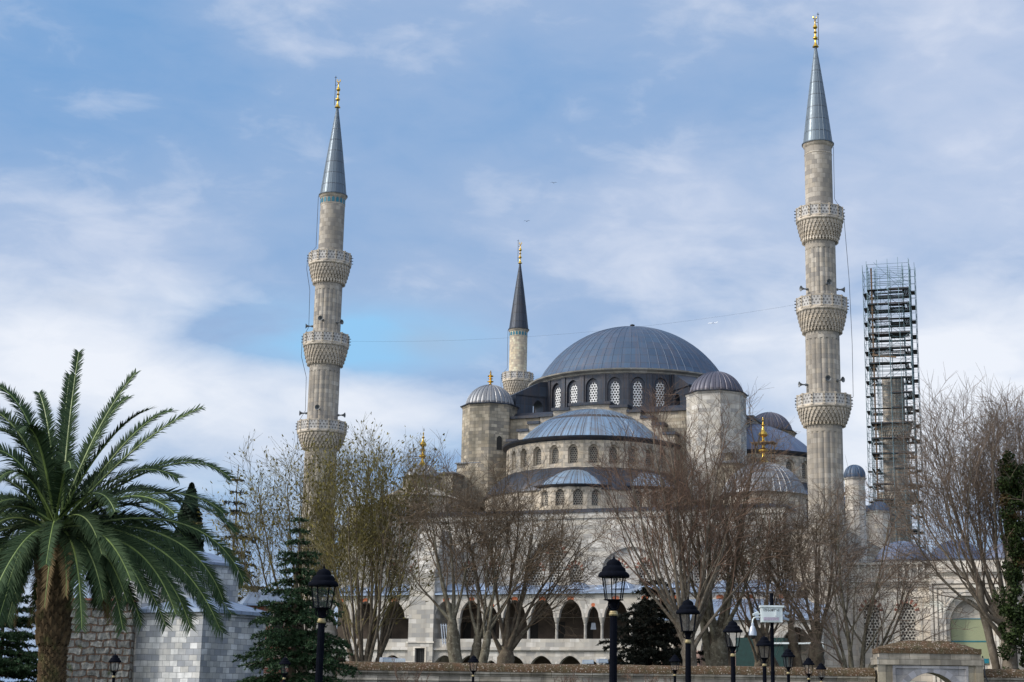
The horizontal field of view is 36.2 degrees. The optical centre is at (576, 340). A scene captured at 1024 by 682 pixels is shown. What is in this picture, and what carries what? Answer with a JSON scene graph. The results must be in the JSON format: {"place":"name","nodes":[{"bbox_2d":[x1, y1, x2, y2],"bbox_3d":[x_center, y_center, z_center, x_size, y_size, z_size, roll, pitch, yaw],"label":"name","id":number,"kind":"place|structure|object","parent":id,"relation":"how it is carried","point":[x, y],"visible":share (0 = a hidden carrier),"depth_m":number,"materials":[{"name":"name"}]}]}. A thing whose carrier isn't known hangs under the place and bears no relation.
{"place":"outdoors","nodes":[
{"label":"outdoors","id":0,"kind":"place"},
{"bbox_2d":[97,547,270,681],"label":"tomb building","id":1,"kind":"structure","parent":0,"point":[204,654],"depth_m":89.95,"materials":[{"name":"grey stone"}]},
{"bbox_2d":[0,0,1023,681],"label":"sky","id":2,"kind":"structure","parent":0,"point":[162,162],"materials":[{"name":"blue"}]},
{"bbox_2d":[337,661,875,681],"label":"perimeter wall","id":3,"kind":"structure","parent":0,"point":[436,671],"depth_m":91.96,"materials":[{"name":"stone"}]},
{"bbox_2d":[379,657,393,661],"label":"floodlight","id":4,"kind":"object","parent":3,"relation":"on","point":[385,659],"visible":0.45,"depth_m":94.80,"materials":[{"name":"silver metal"}]},
{"bbox_2d":[394,658,404,661],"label":"floodlight","id":5,"kind":"object","parent":3,"relation":"on","point":[400,659],"visible":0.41,"depth_m":94.86,"materials":[{"name":"silver metal"}]},
{"bbox_2d":[582,660,593,663],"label":"floodlight","id":6,"kind":"object","parent":3,"relation":"on","point":[587,661],"visible":0.76,"depth_m":93.91,"materials":[{"name":"silver metal"}]},
{"bbox_2d":[596,659,607,664],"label":"floodlight","id":7,"kind":"object","parent":3,"relation":"on","point":[601,661],"visible":0.79,"depth_m":93.94,"materials":[{"name":"silver metal"}]},
{"bbox_2d":[862,257,925,551],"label":"scaffold tower","id":8,"kind":"structure","parent":0,"point":[873,339],"depth_m":232.90,"materials":[{"name":"metal"}]},
{"bbox_2d":[871,640,988,681],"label":"gate","id":9,"kind":"structure","parent":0,"point":[910,660],"depth_m":91.36,"materials":[{"name":"stone"}]},
{"bbox_3d":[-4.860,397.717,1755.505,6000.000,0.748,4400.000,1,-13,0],"label":"ground","id":10,"kind":"structure","parent":0,"visible":0},
{"bbox_2d":[0,584,37,681],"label":"dark conifer","id":11,"kind":"object","parent":10,"relation":"on","point":[20,665],"visible":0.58,"depth_m":97.39,"materials":[{"name":"green plant"}]},
{"bbox_2d":[5,571,89,658],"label":"bare tree","id":12,"kind":"object","parent":10,"relation":"on","point":[27,613],"visible":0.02,"depth_m":106.35,"materials":[{"name":"brown plant"}]},
{"bbox_2d":[66,598,137,681],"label":"rubble wall","id":13,"kind":"structure","parent":10,"relation":"on","point":[94,649],"depth_m":89.08,"materials":[{"name":"grey stone"}]},
{"bbox_2d":[108,653,120,681],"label":"street lamp","id":14,"kind":"object","parent":10,"relation":"on","point":[115,658],"visible":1,"depth_m":74.39,"materials":[{"name":"black metal"}]},
{"bbox_2d":[0,349,250,681],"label":"palm tree","id":15,"kind":"object","parent":10,"relation":"on","point":[62,549],"visible":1,"depth_m":33.58,"materials":[{"name":"green plant"}]},
{"bbox_2d":[169,482,204,551],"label":"cypress tree","id":16,"kind":"object","parent":10,"relation":"on","point":[186,511],"visible":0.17,"depth_m":129.31,"materials":[{"name":"green plant"}]},
{"bbox_2d":[217,465,265,600],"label":"thin conifer","id":17,"kind":"object","parent":10,"relation":"on","point":[241,492],"visible":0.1,"depth_m":117.69,"materials":[{"name":"green plant"}]},
{"bbox_2d":[238,592,293,680],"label":"banded building","id":18,"kind":"structure","parent":10,"relation":"on","point":[250,600],"depth_m":111.42,"materials":[{"name":"brick"}]},
{"bbox_2d":[191,429,378,671],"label":"bare tree","id":19,"kind":"object","parent":10,"relation":"on","point":[261,521],"visible":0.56,"depth_m":116.66,"materials":[{"name":"brown plant"}]},
{"bbox_2d":[279,656,290,681],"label":"street lamp","id":20,"kind":"object","parent":10,"relation":"on","point":[284,661],"visible":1,"depth_m":77.37,"materials":[{"name":"black metal"}]},
{"bbox_2d":[231,513,361,681],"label":"cedar tree","id":21,"kind":"object","parent":10,"relation":"on","point":[284,639],"visible":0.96,"depth_m":83.81,"materials":[{"name":"green plant"}]},
{"bbox_2d":[308,564,338,681],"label":"street lamp","id":22,"kind":"object","parent":10,"relation":"on","point":[323,577],"visible":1,"depth_m":30.88,"materials":[{"name":"black metal"}]},
{"bbox_2d":[295,77,352,681],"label":"minaret","id":23,"kind":"object","parent":10,"relation":"on","point":[325,342],"visible":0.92,"depth_m":183.58,"materials":[{"name":"stone"}]},
{"bbox_2d":[293,412,456,661],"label":"bare tree","id":24,"kind":"object","parent":10,"relation":"on","point":[365,526],"visible":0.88,"depth_m":110.82,"materials":[{"name":"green plant"}]},
{"bbox_2d":[390,656,432,681],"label":"leafless shrub","id":25,"kind":"object","parent":10,"relation":"on","point":[402,680],"visible":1,"depth_m":88.16,"materials":[{"name":"brown plant"}]},
{"bbox_2d":[360,432,582,671],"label":"bare tree","id":26,"kind":"object","parent":10,"relation":"on","point":[478,651],"visible":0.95,"depth_m":106.88,"materials":[{"name":"brown plant"}]},
{"bbox_2d":[468,655,478,681],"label":"street lamp","id":27,"kind":"object","parent":10,"relation":"on","point":[473,659],"visible":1,"depth_m":81.67,"materials":[{"name":"black metal"}]},
{"bbox_2d":[501,242,533,394],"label":"minaret","id":28,"kind":"object","parent":10,"relation":"on","point":[516,377],"visible":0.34,"depth_m":254.94,"materials":[{"name":"stone"}]},
{"bbox_2d":[409,446,629,663],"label":"bare tree","id":29,"kind":"object","parent":10,"relation":"on","point":[512,636],"visible":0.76,"depth_m":108.51,"materials":[{"name":"brown plant"}]},
{"bbox_2d":[553,673,576,681],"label":"leafless shrub","id":30,"kind":"object","parent":10,"relation":"on","point":[572,678],"visible":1,"depth_m":88.71,"materials":[{"name":"brown plant"}]},
{"bbox_2d":[567,670,593,681],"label":"leafless shrub","id":31,"kind":"object","parent":10,"relation":"on","point":[588,679],"visible":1,"depth_m":89.03,"materials":[{"name":"brown plant"}]},
{"bbox_2d":[324,324,890,680],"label":"mosque","id":32,"kind":"structure","parent":10,"relation":"on","point":[554,411],"depth_m":183.02,"materials":[{"name":"stone"}]},
{"bbox_2d":[441,624,446,644],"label":"metal rack","id":33,"kind":"object","parent":32,"relation":"on","point":[443,625],"visible":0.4,"depth_m":169.16,"materials":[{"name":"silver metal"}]},
{"bbox_2d":[591,610,595,629],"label":"hanging floodlight","id":34,"kind":"object","parent":32,"relation":"hanging from","point":[593,625],"visible":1,"depth_m":168.23,"materials":[{"name":"silver metal"}]},
{"bbox_2d":[749,441,776,462],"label":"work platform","id":35,"kind":"structure","parent":32,"relation":"attached to","point":[771,442],"depth_m":175.71,"materials":[{"name":"grey metal"}]},
{"bbox_2d":[598,555,629,681],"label":"street lamp","id":36,"kind":"object","parent":10,"relation":"on","point":[613,568],"visible":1,"depth_m":29.52,"materials":[{"name":"black metal"}]},
{"bbox_2d":[621,667,655,681],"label":"leafless shrub","id":37,"kind":"object","parent":10,"relation":"on","point":[627,676],"visible":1,"depth_m":87.98,"materials":[{"name":"brown plant"}]},
{"bbox_2d":[595,579,704,665],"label":"fir tree","id":38,"kind":"object","parent":10,"relation":"on","point":[642,650],"visible":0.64,"depth_m":114.95,"materials":[{"name":"green plant"}]},
{"bbox_2d":[651,674,678,681],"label":"leafless shrub","id":39,"kind":"object","parent":10,"relation":"on","point":[657,680],"visible":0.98,"depth_m":88.73,"materials":[{"name":"brown plant"}]},
{"bbox_2d":[669,654,680,681],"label":"street lamp","id":40,"kind":"object","parent":10,"relation":"on","point":[674,658],"visible":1,"depth_m":80.66,"materials":[{"name":"black metal"}]},
{"bbox_2d":[676,597,699,681],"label":"street lamp","id":41,"kind":"object","parent":10,"relation":"on","point":[688,607],"visible":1,"depth_m":38.86,"materials":[{"name":"black metal"}]},
{"bbox_2d":[582,374,807,665],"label":"bare tree","id":42,"kind":"object","parent":10,"relation":"on","point":[705,589],"visible":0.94,"depth_m":107.56,"materials":[{"name":"brown plant"}]},
{"bbox_2d":[606,376,806,665],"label":"bare tree","id":43,"kind":"object","parent":10,"relation":"on","point":[716,652],"visible":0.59,"depth_m":110.48,"materials":[{"name":"brown plant"}]},
{"bbox_2d":[723,618,742,681],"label":"street lamp","id":44,"kind":"object","parent":10,"relation":"on","point":[732,626],"visible":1,"depth_m":47.33,"materials":[{"name":"black metal"}]},
{"bbox_2d":[686,468,820,665],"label":"bare tree","id":45,"kind":"object","parent":10,"relation":"on","point":[757,658],"visible":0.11,"depth_m":119.66,"materials":[{"name":"brown plant"}]},
{"bbox_2d":[756,636,769,681],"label":"street lamp","id":46,"kind":"object","parent":10,"relation":"on","point":[764,641],"visible":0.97,"depth_m":57.01,"materials":[{"name":"black metal"}]},
{"bbox_2d":[749,593,789,681],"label":"camera pole","id":47,"kind":"object","parent":10,"relation":"on","point":[771,614],"visible":1,"depth_m":43.07,"materials":[{"name":"white metal"}]},
{"bbox_2d":[735,638,823,666],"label":"canvas booth","id":48,"kind":"object","parent":10,"relation":"on","point":[744,655],"visible":0.21,"depth_m":147.42,"materials":[{"name":"green fabric"}]},
{"bbox_2d":[691,462,882,666],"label":"bare tree","id":49,"kind":"object","parent":10,"relation":"on","point":[818,659],"visible":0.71,"depth_m":110.84,"materials":[{"name":"brown plant"}]},
{"bbox_2d":[781,649,794,681],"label":"street lamp","id":50,"kind":"object","parent":10,"relation":"on","point":[787,653],"visible":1,"depth_m":67.72,"materials":[{"name":"black metal"}]},
{"bbox_2d":[802,656,814,681],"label":"street lamp","id":51,"kind":"object","parent":10,"relation":"on","point":[808,661],"visible":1,"depth_m":77.44,"materials":[{"name":"black metal"}]},
{"bbox_2d":[816,663,826,681],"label":"street lamp","id":52,"kind":"object","parent":10,"relation":"on","point":[821,666],"visible":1,"depth_m":87.96,"materials":[{"name":"black metal"}]},
{"bbox_2d":[794,14,858,667],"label":"minaret","id":53,"kind":"object","parent":10,"relation":"on","point":[824,403],"visible":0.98,"depth_m":162.58,"materials":[{"name":"stone"}]},
{"bbox_2d":[365,305,790,341],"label":"cable","id":54,"kind":"object","parent":53,"relation":"attached to","point":[513,337],"visible":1,"depth_m":178.26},
{"bbox_2d":[754,456,976,667],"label":"bare tree","id":55,"kind":"object","parent":10,"relation":"on","point":[872,603],"visible":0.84,"depth_m":106.32,"materials":[{"name":"brown plant"}]},
{"bbox_2d":[877,379,913,541],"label":"minaret","id":56,"kind":"object","parent":10,"relation":"on","point":[887,443],"visible":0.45,"depth_m":229.83,"materials":[{"name":"stone"}]},
{"bbox_2d":[845,363,1023,668],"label":"bare tree","id":57,"kind":"object","parent":10,"relation":"on","point":[974,469],"visible":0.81,"depth_m":98.53,"materials":[{"name":"brown plant"}]},
{"bbox_2d":[846,540,1023,681],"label":"courtyard wall","id":58,"kind":"structure","parent":10,"relation":"on","point":[959,587],"depth_m":156.99,"materials":[{"name":"stone"}]},
{"bbox_2d":[951,618,989,663],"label":"banner","id":59,"kind":"object","parent":58,"relation":"hanging from","point":[975,638],"visible":0.5,"depth_m":153.71,"materials":[{"name":"green fabric"}]},
{"bbox_2d":[983,669,1023,681],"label":"perimeter wall","id":60,"kind":"structure","parent":10,"relation":"on","point":[1004,675],"depth_m":92.09,"materials":[{"name":"stone"}]},
{"bbox_2d":[991,450,1023,669],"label":"ivy clad tree","id":61,"kind":"object","parent":10,"relation":"on","point":[1011,627],"visible":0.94,"depth_m":95.91,"materials":[{"name":"green plant"}]}
]}

